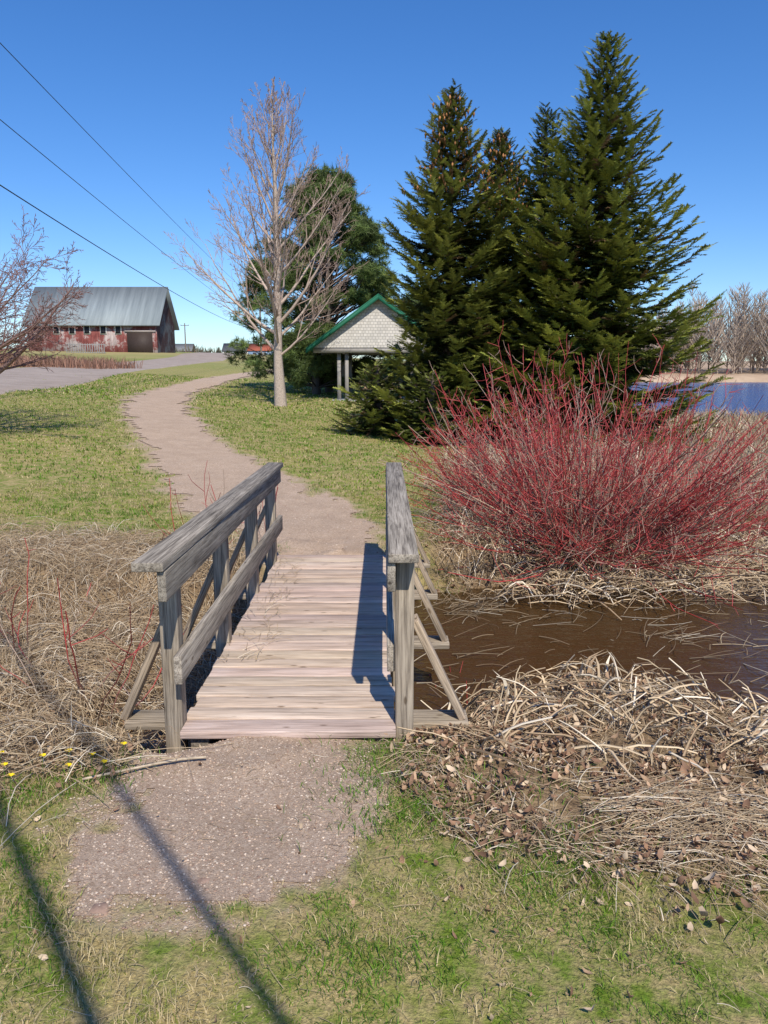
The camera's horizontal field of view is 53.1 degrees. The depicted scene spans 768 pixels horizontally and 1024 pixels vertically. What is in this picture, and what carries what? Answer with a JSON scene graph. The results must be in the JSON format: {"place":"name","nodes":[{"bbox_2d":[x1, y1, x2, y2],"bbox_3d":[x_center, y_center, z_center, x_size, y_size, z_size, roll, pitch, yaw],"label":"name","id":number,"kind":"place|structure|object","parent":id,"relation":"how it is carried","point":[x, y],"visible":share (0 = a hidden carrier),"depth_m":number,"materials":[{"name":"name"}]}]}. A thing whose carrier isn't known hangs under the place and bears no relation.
{"place":"outdoors","nodes":[
{"label":"outdoors","id":0,"kind":"place"},
{"bbox_2d":[0,352,232,393],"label":"road","id":1,"kind":"structure","parent":0,"point":[17,379],"depth_m":41.10,"materials":[{"name":"grey asphalt"}]},
{"bbox_2d":[36,369,438,936],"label":"gravel path","id":2,"kind":"structure","parent":0,"point":[168,426],"depth_m":3.26,"materials":[{"name":"grey gravel"}]},
{"bbox_2d":[0,349,767,1023],"bbox_3d":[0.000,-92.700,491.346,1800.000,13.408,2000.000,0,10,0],"label":"ground","id":3,"kind":"structure","parent":0,"point":[162,947],"depth_m":2.63,"materials":[{"name":"green plant"}]},
{"bbox_2d":[0,205,92,373],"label":"bare apple tree","id":4,"kind":"object","parent":3,"relation":"on","point":[36,338],"visible":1,"depth_m":14.11,"materials":[{"name":"brown plant"}]},
{"bbox_2d":[0,538,123,657],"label":"dogwood shoots","id":5,"kind":"object","parent":3,"relation":"on","point":[28,610],"visible":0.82,"depth_m":5.55,"materials":[{"name":"red plant"}]},
{"bbox_2d":[0,742,126,800],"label":"dandelions","id":6,"kind":"object","parent":3,"relation":"on","point":[103,761],"visible":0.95,"depth_m":3.33,"materials":[{"name":"yellow plant"}]},
{"bbox_2d":[0,353,142,368],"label":"roadside brush","id":7,"kind":"object","parent":3,"relation":"on","point":[97,362],"visible":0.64,"depth_m":53.39,"materials":[{"name":"plant"}]},
{"bbox_2d":[66,343,105,353],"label":"wooden fence","id":8,"kind":"object","parent":3,"relation":"on","point":[89,344],"visible":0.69,"depth_m":97.85,"materials":[{"name":"grey wood"}]},
{"bbox_2d":[0,578,187,726],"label":"dogwood shoots","id":9,"kind":"object","parent":3,"relation":"on","point":[77,678],"visible":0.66,"depth_m":4.58,"materials":[{"name":"red plant"}]},
{"bbox_2d":[21,287,178,352],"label":"red barn","id":10,"kind":"structure","parent":3,"relation":"on","point":[132,319],"depth_m":103.77,"materials":[{"name":"metal"}]},
{"bbox_2d":[37,326,155,352],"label":"windows and doors","id":11,"kind":"structure","parent":10,"relation":"in","point":[141,341],"depth_m":103.35,"materials":[{"name":"black glass"}]},
{"bbox_2d":[180,323,188,351],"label":"utility pole","id":12,"kind":"object","parent":3,"relation":"on","point":[184,325],"visible":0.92,"depth_m":185.26,"materials":[{"name":"wood"}]},
{"bbox_2d":[138,463,260,587],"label":"dogwood shoots","id":13,"kind":"object","parent":3,"relation":"on","point":[181,516],"visible":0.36,"depth_m":7.04,"materials":[{"name":"red plant"}]},
{"bbox_2d":[175,345,247,352],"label":"distant hedgerow","id":14,"kind":"object","parent":3,"relation":"on","point":[196,349],"visible":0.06,"depth_m":326.69,"materials":[{"name":"brown plant"}]},
{"bbox_2d":[201,469,295,535],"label":"dogwood shoots","id":15,"kind":"object","parent":3,"relation":"on","point":[262,504],"visible":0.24,"depth_m":7.94,"materials":[{"name":"red plant"}]},
{"bbox_2d":[248,351,272,354],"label":"walls","id":16,"kind":"structure","parent":3,"relation":"on","point":[250,352],"depth_m":293.83,"materials":[{"name":"white paint"}]},
{"bbox_2d":[247,344,272,350],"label":"roof","id":17,"kind":"structure","parent":16,"relation":"on","point":[254,347],"depth_m":294.46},
{"bbox_2d":[161,76,369,406],"bbox_3d":[-4.016,-9.020,26.399,5.930,10.845,6.551,-9,14,-41],"label":"bare maple tree","id":18,"kind":"object","parent":3,"relation":"on","point":[277,299],"visible":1,"depth_m":25.82,"materials":[{"name":"grey plant"}]},
{"bbox_2d":[120,462,468,752],"bbox_3d":[-0.459,0.469,5.327,1.777,1.219,3.917,0,10,0],"label":"wooden footbridge","id":19,"kind":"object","parent":3,"relation":"on","point":[354,621],"visible":0.94,"depth_m":4.31,"materials":[{"name":"grey wood"}]},
{"bbox_2d":[223,160,403,392],"bbox_3d":[-3.021,-10.717,35.768,9.172,10.571,9.275,0,10,0],"label":"pine tree","id":20,"kind":"object","parent":3,"relation":"on","point":[366,236],"visible":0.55,"depth_m":34.10,"materials":[{"name":"green plant"}]},
{"bbox_2d":[265,320,379,394],"bbox_3d":[-2.755,-6.811,34.029,5.041,3.567,4.683,-7,12,-33],"label":"pine tree","id":21,"kind":"object","parent":3,"relation":"on","point":[296,361],"visible":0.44,"depth_m":33.11,"materials":[{"name":"green plant"}]},
{"bbox_2d":[306,294,422,403],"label":"picnic pavilion","id":22,"kind":"structure","parent":3,"relation":"on","point":[368,327],"depth_m":29.39,"materials":[{"name":"grey wood"}]},
{"bbox_2d":[319,358,427,438],"bbox_3d":[-0.037,-2.565,18.628,2.737,2.292,2.887,-8,13,-39],"label":"spruce tree","id":23,"kind":"object","parent":3,"relation":"on","point":[371,416],"visible":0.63,"depth_m":18.45,"materials":[{"name":"green plant"}]},
{"bbox_2d":[0,505,767,1023],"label":"leaf litter","id":24,"kind":"object","parent":3,"relation":"on","point":[566,743],"visible":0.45,"depth_m":3.37,"materials":[{"name":"brown plant"}]},
{"bbox_2d":[0,405,767,795],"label":"dry standing reeds","id":25,"kind":"object","parent":3,"relation":"on","point":[752,419],"visible":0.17,"depth_m":8.02,"materials":[{"name":"plant"}]},
{"bbox_2d":[0,454,767,1023],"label":"matted dry reeds","id":26,"kind":"object","parent":3,"relation":"on","point":[14,724],"visible":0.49,"depth_m":4.36,"materials":[{"name":"plant"}]},
{"bbox_2d":[385,282,444,387],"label":"pine tree","id":27,"kind":"object","parent":3,"relation":"on","point":[414,300],"visible":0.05,"depth_m":33.22,"materials":[{"name":"green plant"}]},
{"bbox_2d":[82,684,767,780],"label":"fallen sticks","id":28,"kind":"object","parent":3,"relation":"on","point":[203,757],"visible":0.64,"depth_m":3.41,"materials":[{"name":"brown wood"}]},
{"bbox_2d":[380,366,479,449],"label":"spruce tree","id":29,"kind":"object","parent":3,"relation":"on","point":[432,399],"visible":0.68,"depth_m":17.27,"materials":[{"name":"green plant"}]},
{"bbox_2d":[333,78,554,442],"bbox_3d":[1.854,-5.729,18.803,6.190,8.838,5.913,0,10,0],"label":"spruce tree","id":30,"kind":"object","parent":3,"relation":"on","point":[443,243],"visible":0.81,"depth_m":17.97,"materials":[{"name":"green plant"}]},
{"bbox_2d":[429,662,467,703],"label":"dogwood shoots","id":31,"kind":"object","parent":3,"relation":"on","point":[450,671],"visible":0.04,"depth_m":5.16,"materials":[{"name":"red plant"}]},
{"bbox_2d":[427,126,564,428],"bbox_3d":[2.860,-5.680,20.189,4.940,8.339,5.172,0,10,0],"label":"spruce tree","id":32,"kind":"object","parent":3,"relation":"on","point":[502,143],"visible":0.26,"depth_m":19.25,"materials":[{"name":"green plant"}]},
{"bbox_2d":[393,385,622,506],"bbox_3d":[1.566,-0.787,10.092,3.061,1.744,2.979,0,10,0],"label":"red dogwood bush","id":33,"kind":"object","parent":3,"relation":"on","point":[456,448],"visible":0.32,"depth_m":9.96,"materials":[{"name":"red plant"}]},
{"bbox_2d":[475,101,619,422],"bbox_3d":[4.180,-6.054,20.337,4.809,8.963,5.062,0,10,0],"label":"spruce tree","id":34,"kind":"object","parent":3,"relation":"on","point":[533,192],"visible":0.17,"depth_m":19.66,"materials":[{"name":"green plant"}]},
{"bbox_2d":[374,329,767,627],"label":"red dogwood bush","id":35,"kind":"object","parent":3,"relation":"on","point":[548,503],"visible":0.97,"depth_m":7.83,"materials":[{"name":"red plant"}]},
{"bbox_2d":[467,30,734,453],"bbox_3d":[4.948,-5.662,17.539,6.167,9.825,6.532,0,10,0],"label":"spruce tree","id":36,"kind":"object","parent":3,"relation":"on","point":[602,282],"visible":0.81,"depth_m":16.68,"materials":[{"name":"green plant"}]},
{"bbox_2d":[583,282,767,374],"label":"distant trees","id":37,"kind":"object","parent":3,"relation":"on","point":[740,346],"visible":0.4,"depth_m":195.24,"materials":[{"name":"grey plant"}]},
{"bbox_2d":[583,413,767,540],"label":"red dogwood bush","id":38,"kind":"object","parent":3,"relation":"on","point":[758,513],"visible":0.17,"depth_m":10.49,"materials":[{"name":"red plant"}]},
{"bbox_3d":[-5.200,1.163,-22.147,2.000,10.000,0.317,0,10,0],"label":"utility pole","id":39,"kind":"object","parent":3,"relation":"on","visible":0},
{"bbox_2d":[0,43,241,324],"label":"power lines","id":40,"kind":"object","parent":39,"relation":"attached to","point":[90,193],"visible":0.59,"depth_m":25.18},
{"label":"walls","id":41,"kind":"object","parent":3,"relation":"on","visible":0},
{"bbox_2d":[222,343,257,350],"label":"roof","id":42,"kind":"structure","parent":41,"relation":"on","point":[224,346],"depth_m":324.64,"materials":[{"name":"grey metal"}]},
{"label":"walls","id":43,"kind":"object","parent":3,"relation":"on","visible":0},
{"bbox_2d":[175,344,194,350],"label":"roof","id":44,"kind":"structure","parent":43,"relation":"on","point":[179,346],"depth_m":344.93,"materials":[{"name":"grey metal"}]},
{"bbox_2d":[0,0,767,360],"label":"sky","id":45,"kind":"structure","parent":0,"point":[158,85],"materials":[{"name":"blue"}]},
{"bbox_2d":[122,515,767,752],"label":"creek water","id":46,"kind":"structure","parent":0,"point":[532,647],"depth_m":6.27,"materials":[{"name":"brown liquid"}]},
{"bbox_2d":[630,382,767,417],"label":"lake water","id":47,"kind":"structure","parent":0,"point":[750,395],"depth_m":74.53,"materials":[{"name":"blue liquid"}]}
]}

